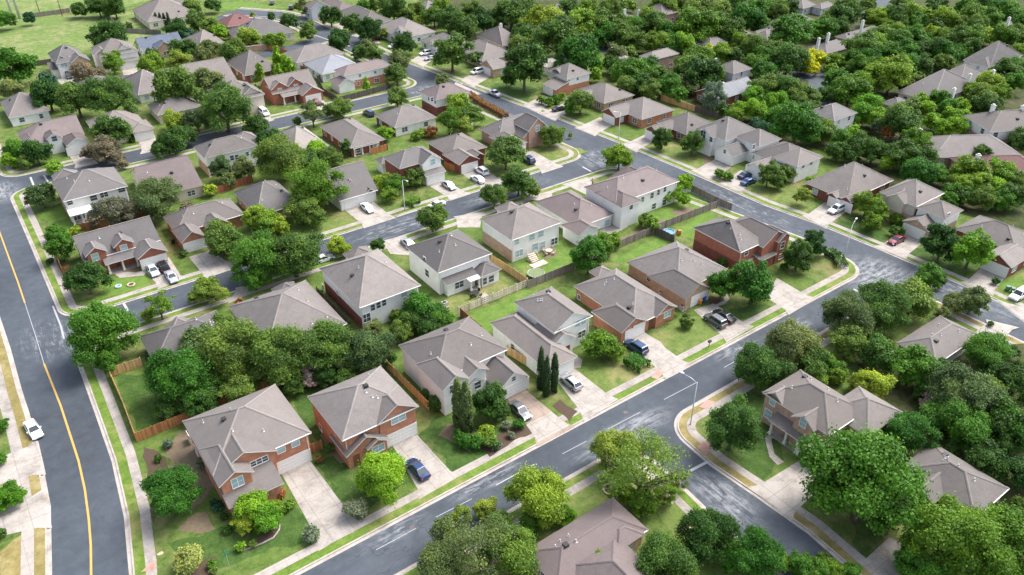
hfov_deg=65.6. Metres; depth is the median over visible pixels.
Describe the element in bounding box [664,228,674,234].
paddling pool
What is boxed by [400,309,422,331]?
oak tree
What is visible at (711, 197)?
wooden fence
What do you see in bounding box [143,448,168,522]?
flower bed
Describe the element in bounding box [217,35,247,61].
oak tree
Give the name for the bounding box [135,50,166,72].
oak tree
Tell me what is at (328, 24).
sidewalk
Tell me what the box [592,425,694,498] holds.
young tree
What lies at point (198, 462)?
shrub
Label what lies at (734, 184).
driveway
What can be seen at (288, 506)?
shrub
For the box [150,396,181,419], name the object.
oak tree
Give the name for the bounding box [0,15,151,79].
field
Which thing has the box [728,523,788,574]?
oak tree
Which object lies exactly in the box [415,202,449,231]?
oak tree
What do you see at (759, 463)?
lawn
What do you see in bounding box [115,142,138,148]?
lawn
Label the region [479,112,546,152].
brick house
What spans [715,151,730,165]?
garage door
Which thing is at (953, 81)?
house
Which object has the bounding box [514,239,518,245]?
window
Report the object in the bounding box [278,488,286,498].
shrub
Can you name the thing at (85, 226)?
wooden fence
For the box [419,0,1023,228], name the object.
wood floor
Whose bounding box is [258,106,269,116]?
parked van
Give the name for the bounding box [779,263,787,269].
shrub
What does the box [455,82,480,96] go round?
driveway
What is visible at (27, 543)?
sidewalk
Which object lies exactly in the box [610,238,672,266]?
lawn
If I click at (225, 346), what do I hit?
oak tree
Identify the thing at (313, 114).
young tree
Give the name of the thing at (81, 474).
road marking
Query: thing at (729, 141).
house
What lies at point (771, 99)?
oak tree
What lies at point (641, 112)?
brick house
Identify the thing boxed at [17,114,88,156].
house
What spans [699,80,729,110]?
leafy tree
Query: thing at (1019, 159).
brick house
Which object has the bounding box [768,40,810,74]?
oak tree
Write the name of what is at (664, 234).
wooden fence
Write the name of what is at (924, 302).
oak tree
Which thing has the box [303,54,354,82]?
house
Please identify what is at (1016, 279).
lawn
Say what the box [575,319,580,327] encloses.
window
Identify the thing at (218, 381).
oak tree
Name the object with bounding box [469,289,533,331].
lawn
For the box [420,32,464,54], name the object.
house
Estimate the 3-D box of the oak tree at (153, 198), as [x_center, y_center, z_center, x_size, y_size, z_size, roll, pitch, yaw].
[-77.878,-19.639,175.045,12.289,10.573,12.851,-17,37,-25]
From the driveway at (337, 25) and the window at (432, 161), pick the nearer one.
the window at (432, 161)
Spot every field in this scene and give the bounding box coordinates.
[0,0,148,13]
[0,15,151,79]
[110,10,143,28]
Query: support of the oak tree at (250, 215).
on the ground at (184, 265)
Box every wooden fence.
[33,8,69,16]
[34,59,51,65]
[57,257,69,273]
[76,211,158,230]
[109,371,136,440]
[110,357,142,376]
[124,28,161,34]
[134,381,271,441]
[216,175,252,193]
[267,45,286,52]
[310,439,322,452]
[316,286,347,324]
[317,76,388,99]
[370,143,387,154]
[386,359,428,409]
[444,161,454,170]
[457,278,527,314]
[460,308,481,326]
[469,91,508,117]
[491,254,526,283]
[507,345,525,364]
[527,251,610,287]
[618,200,717,248]
[654,228,674,241]
[661,94,695,110]
[691,185,732,210]
[694,106,721,118]
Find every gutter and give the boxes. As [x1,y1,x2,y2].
[0,49,416,176]
[0,318,51,574]
[10,95,580,315]
[78,168,858,574]
[384,53,997,301]
[395,453,783,574]
[674,298,1023,563]
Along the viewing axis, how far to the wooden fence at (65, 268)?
157.37 m
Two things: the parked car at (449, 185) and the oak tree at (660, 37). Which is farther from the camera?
the oak tree at (660, 37)
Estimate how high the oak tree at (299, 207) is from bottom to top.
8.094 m
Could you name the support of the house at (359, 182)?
on the ground at (184, 265)
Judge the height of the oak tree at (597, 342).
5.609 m
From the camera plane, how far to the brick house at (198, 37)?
280.14 m
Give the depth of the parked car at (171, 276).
155.39 m
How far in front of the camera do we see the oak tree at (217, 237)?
160.10 m
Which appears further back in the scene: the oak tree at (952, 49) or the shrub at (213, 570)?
the oak tree at (952, 49)
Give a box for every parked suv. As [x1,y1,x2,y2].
[65,72,73,78]
[156,260,169,272]
[362,109,374,116]
[369,35,382,40]
[419,49,432,55]
[474,166,488,175]
[521,155,535,164]
[623,338,649,355]
[703,312,728,328]
[827,202,844,214]
[1008,285,1023,301]
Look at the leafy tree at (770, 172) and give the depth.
187.92 m
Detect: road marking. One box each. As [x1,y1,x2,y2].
[0,232,24,302]
[25,304,43,362]
[43,363,91,574]
[52,306,64,338]
[690,460,708,471]
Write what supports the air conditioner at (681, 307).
on the ground at (165, 531)
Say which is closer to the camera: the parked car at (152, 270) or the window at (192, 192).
the parked car at (152, 270)
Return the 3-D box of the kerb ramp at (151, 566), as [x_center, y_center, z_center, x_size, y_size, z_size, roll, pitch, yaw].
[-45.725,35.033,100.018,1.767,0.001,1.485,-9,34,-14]
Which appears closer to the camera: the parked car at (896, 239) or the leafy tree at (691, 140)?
the parked car at (896, 239)
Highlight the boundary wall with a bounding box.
[246,44,281,50]
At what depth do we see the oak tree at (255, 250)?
150.84 m
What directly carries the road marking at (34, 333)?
on the road at (660, 407)
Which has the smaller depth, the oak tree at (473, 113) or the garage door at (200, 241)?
the garage door at (200, 241)
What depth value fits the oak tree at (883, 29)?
283.47 m
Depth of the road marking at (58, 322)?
144.40 m
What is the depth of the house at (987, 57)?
257.41 m
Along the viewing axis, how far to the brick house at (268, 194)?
177.53 m
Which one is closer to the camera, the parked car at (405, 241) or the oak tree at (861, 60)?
the parked car at (405, 241)
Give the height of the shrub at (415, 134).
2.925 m
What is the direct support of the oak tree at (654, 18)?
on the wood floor
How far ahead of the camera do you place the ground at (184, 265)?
190.12 m
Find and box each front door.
[353,453,360,465]
[648,319,652,329]
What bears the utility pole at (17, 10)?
on the ground at (8, 130)
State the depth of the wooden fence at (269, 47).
282.51 m
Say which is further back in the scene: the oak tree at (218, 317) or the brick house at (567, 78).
the brick house at (567, 78)
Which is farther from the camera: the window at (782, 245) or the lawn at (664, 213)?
the lawn at (664, 213)
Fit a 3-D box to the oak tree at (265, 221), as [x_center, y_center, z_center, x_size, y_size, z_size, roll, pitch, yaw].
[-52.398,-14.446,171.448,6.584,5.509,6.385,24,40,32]
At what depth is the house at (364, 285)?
143.73 m
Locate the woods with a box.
[0,0,1023,574]
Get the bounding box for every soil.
[126,266,141,271]
[144,321,361,421]
[164,428,213,510]
[178,512,214,533]
[320,433,344,462]
[438,424,477,451]
[619,219,663,239]
[670,206,692,215]
[703,155,712,162]
[853,343,1023,574]
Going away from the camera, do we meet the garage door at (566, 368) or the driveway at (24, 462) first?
the driveway at (24, 462)
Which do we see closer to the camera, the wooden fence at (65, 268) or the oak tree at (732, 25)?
the wooden fence at (65, 268)
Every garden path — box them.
[115,271,145,277]
[574,357,581,368]
[715,294,729,305]
[765,435,783,464]
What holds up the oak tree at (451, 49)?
on the ground at (631, 132)
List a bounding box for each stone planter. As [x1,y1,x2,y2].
[127,282,134,286]
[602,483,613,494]
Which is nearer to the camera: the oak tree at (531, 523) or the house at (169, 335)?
the oak tree at (531, 523)
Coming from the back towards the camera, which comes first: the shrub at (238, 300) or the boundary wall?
the boundary wall
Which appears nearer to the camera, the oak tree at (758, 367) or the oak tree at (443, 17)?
the oak tree at (758, 367)
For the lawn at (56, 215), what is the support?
on the ground at (184, 265)
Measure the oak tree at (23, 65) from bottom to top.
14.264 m
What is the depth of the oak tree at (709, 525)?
98.26 m
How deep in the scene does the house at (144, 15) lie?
312.61 m
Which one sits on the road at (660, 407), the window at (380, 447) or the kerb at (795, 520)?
the kerb at (795, 520)
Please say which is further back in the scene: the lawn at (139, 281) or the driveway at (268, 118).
the driveway at (268, 118)
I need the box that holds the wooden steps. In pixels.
[527,248,547,267]
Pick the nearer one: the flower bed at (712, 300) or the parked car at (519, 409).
the parked car at (519, 409)
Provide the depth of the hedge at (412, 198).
182.76 m
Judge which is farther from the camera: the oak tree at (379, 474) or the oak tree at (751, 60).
the oak tree at (751, 60)
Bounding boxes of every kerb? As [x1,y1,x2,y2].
[0,51,414,175]
[0,328,47,574]
[12,96,578,314]
[82,169,856,574]
[245,9,357,36]
[386,53,998,299]
[400,456,778,574]
[677,301,1023,574]
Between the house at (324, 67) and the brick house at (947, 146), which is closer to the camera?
the brick house at (947, 146)
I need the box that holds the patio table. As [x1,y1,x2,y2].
[471,290,478,295]
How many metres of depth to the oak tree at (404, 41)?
275.77 m
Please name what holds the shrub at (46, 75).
on the ground at (8, 130)
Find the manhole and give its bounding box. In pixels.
[404,522,419,532]
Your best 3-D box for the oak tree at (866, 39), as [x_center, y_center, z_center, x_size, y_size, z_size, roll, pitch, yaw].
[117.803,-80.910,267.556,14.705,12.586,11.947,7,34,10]
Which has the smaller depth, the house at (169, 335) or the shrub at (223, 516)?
the shrub at (223, 516)
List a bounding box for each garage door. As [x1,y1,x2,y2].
[52,70,60,77]
[65,143,86,156]
[121,60,136,69]
[134,130,154,141]
[139,253,168,270]
[183,238,207,252]
[276,448,311,474]
[305,93,321,102]
[344,195,364,209]
[387,422,417,447]
[427,45,434,54]
[427,172,444,185]
[461,160,477,173]
[482,65,490,75]
[504,377,528,398]
[543,85,552,95]
[550,360,572,381]
[603,113,614,124]
[624,322,645,340]
[644,129,654,140]
[690,289,708,307]
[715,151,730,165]
[745,165,760,179]
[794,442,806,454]
[827,196,840,206]
[841,200,852,213]
[903,222,925,239]
[980,261,1009,277]
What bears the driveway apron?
on the driveway at (537, 409)
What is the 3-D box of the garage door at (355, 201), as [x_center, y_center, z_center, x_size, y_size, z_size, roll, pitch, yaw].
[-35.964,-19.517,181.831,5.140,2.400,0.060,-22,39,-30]
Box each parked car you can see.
[22,418,43,439]
[146,263,160,276]
[163,269,178,283]
[312,98,320,104]
[314,253,335,264]
[359,202,374,212]
[400,237,414,245]
[405,457,430,481]
[423,55,433,60]
[429,200,445,206]
[440,180,456,190]
[469,175,485,183]
[507,399,532,420]
[551,105,564,111]
[559,373,582,391]
[711,308,736,323]
[737,171,751,178]
[740,177,756,185]
[887,234,906,245]
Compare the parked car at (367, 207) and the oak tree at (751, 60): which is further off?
the oak tree at (751, 60)
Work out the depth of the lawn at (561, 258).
162.16 m
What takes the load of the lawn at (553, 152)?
on the ground at (184, 265)
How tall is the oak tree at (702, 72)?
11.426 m
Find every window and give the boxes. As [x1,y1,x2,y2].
[18,117,25,122]
[51,136,57,141]
[73,213,85,220]
[89,194,97,201]
[90,252,99,260]
[99,192,108,197]
[118,187,125,192]
[119,244,127,251]
[187,189,195,196]
[230,474,244,488]
[249,454,268,467]
[277,445,285,454]
[291,439,300,447]
[362,312,370,323]
[370,304,375,311]
[372,442,384,452]
[376,301,380,308]
[381,299,386,306]
[391,413,405,425]
[401,291,406,297]
[402,126,407,132]
[425,268,429,278]
[430,158,435,165]
[449,384,452,394]
[454,280,463,289]
[474,380,481,390]
[482,277,486,285]
[488,274,493,282]
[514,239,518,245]
[515,248,522,257]
[529,233,534,240]
[532,242,537,251]
[538,230,543,237]
[540,240,545,249]
[551,237,556,245]
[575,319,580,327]
[578,329,585,338]
[580,317,585,325]
[604,219,609,226]
[663,310,670,318]
[700,129,705,137]
[763,407,772,418]
[769,398,775,406]
[779,241,784,249]
[798,417,806,428]
[812,188,817,194]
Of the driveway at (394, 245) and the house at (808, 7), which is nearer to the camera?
the driveway at (394, 245)
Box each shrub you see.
[36,71,58,83]
[45,257,54,265]
[68,226,79,235]
[128,134,135,142]
[154,453,161,463]
[162,438,173,447]
[171,543,206,574]
[179,249,187,255]
[194,457,204,468]
[206,559,216,568]
[208,565,217,574]
[209,497,223,512]
[219,512,228,520]
[221,524,232,534]
[233,297,243,303]
[234,541,245,551]
[249,539,256,547]
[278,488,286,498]
[278,505,286,513]
[284,502,291,510]
[285,498,296,506]
[301,522,320,543]
[315,455,323,462]
[324,442,334,451]
[340,497,369,520]
[409,130,423,139]
[421,388,429,398]
[424,125,437,137]
[425,394,440,410]
[453,427,461,441]
[455,432,473,448]
[471,433,481,449]
[473,431,483,438]
[477,423,494,437]
[481,434,498,446]
[491,441,502,450]
[500,420,510,429]
[507,430,515,438]
[511,418,526,428]
[536,95,545,103]
[544,97,553,104]
[551,94,560,103]
[557,92,566,99]
[714,168,723,175]
[719,171,728,179]
[727,172,733,179]
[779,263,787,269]
[987,321,994,325]
[991,276,1000,283]
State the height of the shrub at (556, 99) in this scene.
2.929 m
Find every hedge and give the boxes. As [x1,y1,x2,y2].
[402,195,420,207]
[623,351,651,373]
[824,247,848,266]
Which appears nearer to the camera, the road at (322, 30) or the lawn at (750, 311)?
the lawn at (750, 311)
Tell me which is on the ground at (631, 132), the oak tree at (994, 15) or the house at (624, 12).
the house at (624, 12)
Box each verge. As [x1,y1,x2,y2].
[0,42,413,174]
[0,333,44,574]
[14,96,577,313]
[83,169,855,574]
[352,35,1018,305]
[403,456,775,574]
[679,301,1022,574]
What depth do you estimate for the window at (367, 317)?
141.13 m
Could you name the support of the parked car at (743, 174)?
on the driveway at (734, 184)
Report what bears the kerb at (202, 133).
on the road at (660, 407)
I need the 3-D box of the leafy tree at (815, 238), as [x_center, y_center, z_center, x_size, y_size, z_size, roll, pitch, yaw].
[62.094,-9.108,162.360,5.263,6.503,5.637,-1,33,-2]
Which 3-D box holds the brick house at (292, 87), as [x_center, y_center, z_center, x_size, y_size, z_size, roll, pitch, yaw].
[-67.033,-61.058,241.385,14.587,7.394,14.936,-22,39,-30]
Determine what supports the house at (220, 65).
on the ground at (8, 130)
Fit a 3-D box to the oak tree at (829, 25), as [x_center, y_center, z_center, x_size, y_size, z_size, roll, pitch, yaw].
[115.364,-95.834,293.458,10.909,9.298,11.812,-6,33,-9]
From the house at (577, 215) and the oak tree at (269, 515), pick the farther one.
the house at (577, 215)
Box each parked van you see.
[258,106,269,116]
[470,66,483,74]
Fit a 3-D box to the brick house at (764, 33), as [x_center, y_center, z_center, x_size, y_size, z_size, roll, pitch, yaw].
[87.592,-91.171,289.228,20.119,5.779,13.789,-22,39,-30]
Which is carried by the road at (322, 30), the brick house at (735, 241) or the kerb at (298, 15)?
the kerb at (298, 15)
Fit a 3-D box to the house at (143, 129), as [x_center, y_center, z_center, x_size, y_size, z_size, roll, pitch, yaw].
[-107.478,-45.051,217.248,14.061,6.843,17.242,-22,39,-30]
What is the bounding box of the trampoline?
[527,266,544,277]
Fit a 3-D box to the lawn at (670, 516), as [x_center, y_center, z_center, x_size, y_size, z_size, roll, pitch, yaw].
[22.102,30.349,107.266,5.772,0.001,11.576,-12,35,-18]
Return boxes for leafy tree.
[41,231,73,260]
[100,49,125,74]
[207,153,231,176]
[471,380,506,419]
[502,40,547,91]
[569,234,609,274]
[679,129,704,154]
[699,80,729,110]
[702,392,765,453]
[706,268,738,299]
[732,259,774,304]
[755,160,785,187]
[782,238,816,272]
[803,229,827,254]
[852,190,882,215]
[864,196,889,219]
[899,126,933,147]
[918,221,961,263]
[949,227,996,268]
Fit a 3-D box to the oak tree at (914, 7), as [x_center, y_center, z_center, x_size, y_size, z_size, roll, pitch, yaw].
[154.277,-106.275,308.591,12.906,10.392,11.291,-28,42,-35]
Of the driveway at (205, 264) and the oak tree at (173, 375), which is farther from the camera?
the driveway at (205, 264)
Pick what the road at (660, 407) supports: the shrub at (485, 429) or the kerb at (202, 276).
the kerb at (202, 276)
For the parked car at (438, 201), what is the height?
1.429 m
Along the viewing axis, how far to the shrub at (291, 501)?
107.50 m
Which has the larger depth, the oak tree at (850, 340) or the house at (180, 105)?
the house at (180, 105)
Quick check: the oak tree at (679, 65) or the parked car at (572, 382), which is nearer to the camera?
the parked car at (572, 382)
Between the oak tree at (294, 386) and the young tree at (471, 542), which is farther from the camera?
the oak tree at (294, 386)
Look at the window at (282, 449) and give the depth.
111.04 m
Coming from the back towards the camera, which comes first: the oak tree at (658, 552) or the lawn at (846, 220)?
the lawn at (846, 220)
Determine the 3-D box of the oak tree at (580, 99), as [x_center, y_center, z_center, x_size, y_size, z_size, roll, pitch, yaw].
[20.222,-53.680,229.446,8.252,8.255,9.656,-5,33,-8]
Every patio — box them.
[477,292,491,301]
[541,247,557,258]
[599,224,627,233]
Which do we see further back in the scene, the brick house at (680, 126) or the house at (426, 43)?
the house at (426, 43)
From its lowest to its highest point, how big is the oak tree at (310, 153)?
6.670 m
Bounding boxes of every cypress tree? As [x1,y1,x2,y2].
[166,12,170,23]
[451,376,460,427]
[458,379,474,433]
[536,346,544,390]
[541,355,551,397]
[550,351,559,393]
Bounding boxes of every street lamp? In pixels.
[679,371,697,424]
[844,217,857,255]
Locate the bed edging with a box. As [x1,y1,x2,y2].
[241,524,280,551]
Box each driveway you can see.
[0,441,45,483]
[0,489,51,534]
[56,77,73,83]
[70,154,97,167]
[122,68,137,74]
[139,135,155,153]
[144,257,185,288]
[189,251,232,277]
[229,286,247,302]
[256,113,273,121]
[282,461,362,550]
[327,23,343,28]
[345,202,395,227]
[384,235,408,254]
[393,435,459,498]
[411,54,432,66]
[430,182,470,200]
[454,211,484,226]
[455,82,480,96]
[460,73,490,87]
[463,170,501,187]
[507,390,573,446]
[522,95,547,112]
[525,151,562,172]
[525,190,554,199]
[538,103,565,120]
[558,368,617,421]
[563,177,591,193]
[575,117,611,135]
[622,135,651,151]
[632,332,690,378]
[691,159,730,179]
[694,303,753,342]
[721,170,752,192]
[750,461,815,521]
[769,278,814,314]
[803,202,844,228]
[857,537,901,574]
[874,234,920,258]
[962,268,1003,295]
[976,319,1018,338]
[996,300,1023,321]
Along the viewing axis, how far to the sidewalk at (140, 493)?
120.57 m
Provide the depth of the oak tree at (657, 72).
244.06 m
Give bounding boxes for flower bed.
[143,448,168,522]
[191,556,215,574]
[244,527,280,550]
[481,424,531,456]
[552,400,577,421]
[708,296,723,306]
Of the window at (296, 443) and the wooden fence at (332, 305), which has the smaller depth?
the window at (296, 443)
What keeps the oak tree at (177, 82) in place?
on the ground at (8, 130)
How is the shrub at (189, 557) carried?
on the ground at (165, 531)
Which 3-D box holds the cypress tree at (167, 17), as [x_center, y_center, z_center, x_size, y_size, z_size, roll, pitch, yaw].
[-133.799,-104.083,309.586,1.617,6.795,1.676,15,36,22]
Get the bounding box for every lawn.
[0,535,20,574]
[38,204,72,228]
[97,276,150,298]
[114,374,158,430]
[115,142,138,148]
[168,508,308,568]
[200,1,287,9]
[292,388,327,457]
[311,449,412,506]
[321,81,386,93]
[321,210,360,232]
[385,197,433,216]
[418,416,504,470]
[445,280,509,317]
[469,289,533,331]
[491,81,536,101]
[514,240,578,279]
[532,475,637,543]
[538,144,587,163]
[581,360,652,395]
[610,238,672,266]
[638,192,709,228]
[644,140,706,167]
[648,316,718,352]
[651,488,692,541]
[674,210,715,238]
[722,392,783,479]
[728,304,770,319]
[747,181,815,211]
[778,264,837,288]
[830,211,887,244]
[848,512,889,556]
[909,246,978,277]
[998,269,1023,301]
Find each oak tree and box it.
[0,46,38,83]
[0,78,25,96]
[0,138,26,158]
[0,479,27,512]
[0,498,7,510]
[19,139,53,164]
[22,181,57,207]
[28,77,59,111]
[52,81,91,117]
[59,259,116,293]
[61,298,141,371]
[73,71,139,113]
[81,134,119,163]
[83,0,103,17]
[84,19,129,45]
[87,112,134,144]
[91,348,121,373]
[101,0,125,18]
[129,174,184,222]
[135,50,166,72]
[137,461,207,517]
[138,342,216,408]
[149,64,204,102]
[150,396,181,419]
[156,124,192,154]
[161,17,186,36]
[166,38,197,55]
[166,48,192,67]
[177,322,214,354]
[178,383,219,416]
[181,109,211,131]
[184,8,205,30]
[192,66,224,91]
[192,275,219,301]
[194,317,261,383]
[195,78,253,132]
[199,373,230,397]
[201,217,237,257]
[211,311,235,325]
[215,374,261,402]
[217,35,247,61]
[222,230,247,257]
[225,225,282,285]
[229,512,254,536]
[232,488,268,529]
[236,26,261,45]
[240,203,267,230]
[241,266,274,291]
[245,322,320,386]
[247,501,282,533]
[250,133,312,181]
[255,127,289,148]
[256,207,279,231]
[268,227,329,279]
[279,374,305,395]
[281,158,349,205]
[281,192,317,224]
[292,318,355,373]
[296,147,318,166]
[306,138,327,157]
[309,362,338,388]
[317,5,343,26]
[327,27,351,51]
[327,96,354,118]
[340,324,395,372]
[351,449,407,511]
[353,15,382,40]
[378,0,408,19]
[380,173,408,190]
[383,62,407,85]
[387,84,409,106]
[388,318,413,343]
[391,31,418,51]
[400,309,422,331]
[401,289,439,315]
[413,531,470,574]
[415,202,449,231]
[416,312,444,335]
[419,4,441,27]
[427,301,454,326]
[430,5,459,33]
[431,32,476,71]
[444,10,480,41]
[445,91,472,115]
[458,104,485,122]
[459,0,485,16]
[470,5,497,30]
[471,495,497,522]
[476,518,540,574]
[478,183,508,206]
[483,133,527,169]
[485,508,513,527]
[492,0,528,30]
[499,166,532,195]
[499,461,572,529]
[507,33,531,54]
[509,21,535,38]
[518,512,540,534]
[524,0,539,23]
[527,4,564,25]
[531,12,580,56]
[551,32,604,69]
[554,504,577,526]
[557,0,581,15]
[568,5,598,36]
[568,88,595,114]
[579,328,620,358]
[584,4,617,33]
[588,424,644,475]
[593,19,617,47]
[595,231,613,255]
[600,142,634,170]
[608,56,650,80]
[609,20,640,46]
[609,478,637,504]
[626,15,652,32]
[629,485,659,520]
[630,72,649,96]
[633,530,700,574]
[637,8,675,33]
[640,54,658,70]
[645,30,670,49]
[646,64,668,88]
[647,0,679,10]
[656,20,678,34]
[657,73,680,96]
[672,53,695,73]
[672,505,745,568]
[674,4,722,41]
[682,45,715,59]
[682,56,725,89]
[707,0,733,18]
[708,9,728,38]
[711,16,745,41]
[720,0,746,11]
[720,539,742,574]
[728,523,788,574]
[730,1,769,31]
[731,338,796,388]
[739,33,766,54]
[741,85,766,101]
[742,53,766,78]
[745,71,780,95]
[750,60,780,77]
[762,90,788,109]
[762,316,823,377]
[763,103,788,123]
[765,39,783,47]
[766,100,823,144]
[767,12,817,44]
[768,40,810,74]
[771,73,800,99]
[771,554,792,572]
[786,79,814,102]
[787,549,813,574]
[788,344,832,376]
[788,421,933,535]
[791,123,822,144]
[794,97,820,109]
[806,555,831,574]
[814,14,839,40]
[818,83,846,103]
[818,287,877,336]
[819,117,836,142]
[820,66,853,86]
[821,557,845,574]
[824,355,846,370]
[827,323,869,361]
[830,0,866,25]
[831,74,873,107]
[839,28,881,50]
[843,52,875,73]
[848,129,873,161]
[850,101,876,124]
[851,92,885,107]
[852,368,897,398]
[853,70,877,87]
[853,331,904,374]
[857,276,914,332]
[860,44,883,60]
[861,137,888,163]
[864,5,891,26]
[864,69,892,91]
[865,50,916,94]
[866,23,893,34]
[870,31,889,45]
[875,3,909,24]
[875,102,925,140]
[883,135,923,170]
[883,408,942,454]
[885,28,913,42]
[886,342,938,387]
[889,36,919,56]
[891,542,953,574]
[893,275,940,319]
[893,490,1021,574]
[898,51,920,72]
[898,155,942,184]
[899,1,926,26]
[913,144,940,163]
[913,261,944,287]
[918,356,951,394]
[919,398,954,430]
[925,357,1010,415]
[926,35,954,62]
[927,397,992,452]
[928,5,960,27]
[930,39,965,67]
[943,24,972,44]
[948,152,992,175]
[955,285,992,316]
[959,329,1017,373]
[960,4,987,18]
[961,438,1012,480]
[965,81,998,99]
[966,23,989,43]
[969,170,993,189]
[974,69,1007,85]
[976,499,1023,574]
[978,6,1004,28]
[978,91,1006,111]
[983,359,1023,406]
[985,394,1023,443]
[988,0,1008,10]
[988,22,1021,45]
[988,430,1018,457]
[989,375,1009,400]
[990,155,1000,168]
[991,55,1023,76]
[991,406,1023,453]
[992,160,1022,181]
[997,455,1023,491]
[999,0,1023,21]
[999,182,1023,208]
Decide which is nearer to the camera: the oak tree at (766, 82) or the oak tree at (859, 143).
the oak tree at (859, 143)
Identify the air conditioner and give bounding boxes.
[441,300,448,306]
[678,304,686,311]
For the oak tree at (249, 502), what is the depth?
103.56 m
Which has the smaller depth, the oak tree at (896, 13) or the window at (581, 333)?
the window at (581, 333)
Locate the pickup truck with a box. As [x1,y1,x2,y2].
[487,89,501,97]
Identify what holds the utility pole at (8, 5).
on the ground at (8, 130)
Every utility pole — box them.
[6,0,14,20]
[13,0,20,18]
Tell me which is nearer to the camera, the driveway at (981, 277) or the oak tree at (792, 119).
the driveway at (981, 277)
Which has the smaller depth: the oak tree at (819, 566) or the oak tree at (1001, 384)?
the oak tree at (819, 566)
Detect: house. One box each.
[0,92,50,126]
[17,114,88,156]
[47,44,89,77]
[51,167,128,224]
[72,215,168,274]
[77,75,114,92]
[86,110,154,143]
[90,38,138,71]
[123,69,156,102]
[129,155,203,203]
[132,0,197,28]
[134,31,181,57]
[140,310,217,355]
[147,95,200,123]
[163,198,244,252]
[181,57,236,97]
[182,29,223,55]
[182,384,312,516]
[193,131,257,176]
[207,80,264,117]
[218,13,252,29]
[226,50,275,82]
[228,18,294,45]
[228,280,346,331]
[233,180,292,217]
[259,68,322,104]
[280,125,329,149]
[281,43,344,69]
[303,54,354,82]
[304,0,328,20]
[307,366,418,467]
[319,118,384,156]
[319,246,420,329]
[321,0,351,9]
[326,160,377,210]
[329,59,389,93]
[340,5,391,24]
[374,104,435,136]
[374,146,445,186]
[379,17,435,43]
[398,316,529,415]
[406,229,501,295]
[419,82,469,115]
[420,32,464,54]
[423,0,432,8]
[427,133,486,173]
[461,39,512,77]
[475,23,511,49]
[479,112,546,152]
[480,201,561,261]
[490,286,592,381]
[533,497,653,574]
[534,189,614,245]
[542,63,590,95]
[543,57,566,75]
[545,3,568,15]
[565,82,634,111]
[574,265,676,343]
[584,165,679,228]
[602,97,674,127]
[611,9,640,23]
[626,241,727,309]
[639,47,679,69]
[644,112,710,140]
[648,3,677,21]
[681,37,727,49]
[692,215,791,274]
[695,76,750,104]
[695,116,781,165]
[714,58,752,82]
[722,29,773,48]
[745,141,822,182]
[751,14,814,42]
[760,369,902,454]
[791,0,833,15]
[805,161,893,213]
[807,20,876,54]
[813,103,857,134]
[879,179,962,239]
[882,97,906,110]
[896,315,977,361]
[897,64,982,107]
[905,444,1009,512]
[919,128,1022,166]
[949,153,1023,186]
[955,215,1023,278]
[961,104,1023,148]
[963,41,1022,76]
[998,17,1015,27]
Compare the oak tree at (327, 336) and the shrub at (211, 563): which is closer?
the shrub at (211, 563)
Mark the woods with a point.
(960, 190)
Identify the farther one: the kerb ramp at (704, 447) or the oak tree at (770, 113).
the oak tree at (770, 113)
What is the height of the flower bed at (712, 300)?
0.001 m
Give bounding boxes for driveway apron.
[527,412,567,441]
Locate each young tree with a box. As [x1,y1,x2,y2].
[68,59,97,83]
[86,196,133,224]
[142,289,175,319]
[299,100,326,126]
[427,512,470,545]
[434,105,461,134]
[443,510,520,574]
[449,504,472,526]
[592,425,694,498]
[653,483,677,504]
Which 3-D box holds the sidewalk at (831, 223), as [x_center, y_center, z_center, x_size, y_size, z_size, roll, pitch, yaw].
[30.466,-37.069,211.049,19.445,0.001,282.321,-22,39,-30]
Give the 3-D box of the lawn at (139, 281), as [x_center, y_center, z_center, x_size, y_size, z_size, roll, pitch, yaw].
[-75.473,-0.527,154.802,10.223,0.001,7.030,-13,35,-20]
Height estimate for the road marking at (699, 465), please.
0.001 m
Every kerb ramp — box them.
[141,560,156,571]
[652,370,663,378]
[698,441,710,454]
[699,399,713,408]
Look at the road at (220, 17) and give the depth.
324.27 m
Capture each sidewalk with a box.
[0,42,410,172]
[0,364,33,574]
[19,97,573,309]
[92,171,848,574]
[223,15,349,46]
[241,7,359,35]
[354,35,1023,306]
[447,462,760,574]
[687,307,1015,560]
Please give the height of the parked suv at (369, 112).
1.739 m
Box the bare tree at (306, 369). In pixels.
[302,364,321,379]
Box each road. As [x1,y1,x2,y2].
[0,41,1023,574]
[215,9,266,19]
[227,9,361,44]
[257,35,328,57]
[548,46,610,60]
[777,69,833,105]
[804,74,827,84]
[862,0,892,12]
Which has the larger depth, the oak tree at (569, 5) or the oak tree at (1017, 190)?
the oak tree at (569, 5)
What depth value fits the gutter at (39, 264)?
167.86 m
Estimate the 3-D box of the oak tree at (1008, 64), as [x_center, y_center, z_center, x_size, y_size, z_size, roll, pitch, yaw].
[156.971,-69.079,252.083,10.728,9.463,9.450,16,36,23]
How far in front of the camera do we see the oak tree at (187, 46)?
269.44 m
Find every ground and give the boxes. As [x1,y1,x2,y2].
[0,0,406,170]
[0,409,20,574]
[25,99,562,309]
[97,171,855,574]
[279,0,1023,306]
[455,465,747,574]
[685,310,1022,566]
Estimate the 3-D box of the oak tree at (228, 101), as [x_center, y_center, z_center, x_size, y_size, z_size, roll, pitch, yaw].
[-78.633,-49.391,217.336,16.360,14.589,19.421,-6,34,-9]
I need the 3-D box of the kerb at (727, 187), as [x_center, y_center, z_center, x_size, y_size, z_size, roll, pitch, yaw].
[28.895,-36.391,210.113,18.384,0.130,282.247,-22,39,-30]
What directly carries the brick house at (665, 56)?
on the ground at (631, 132)

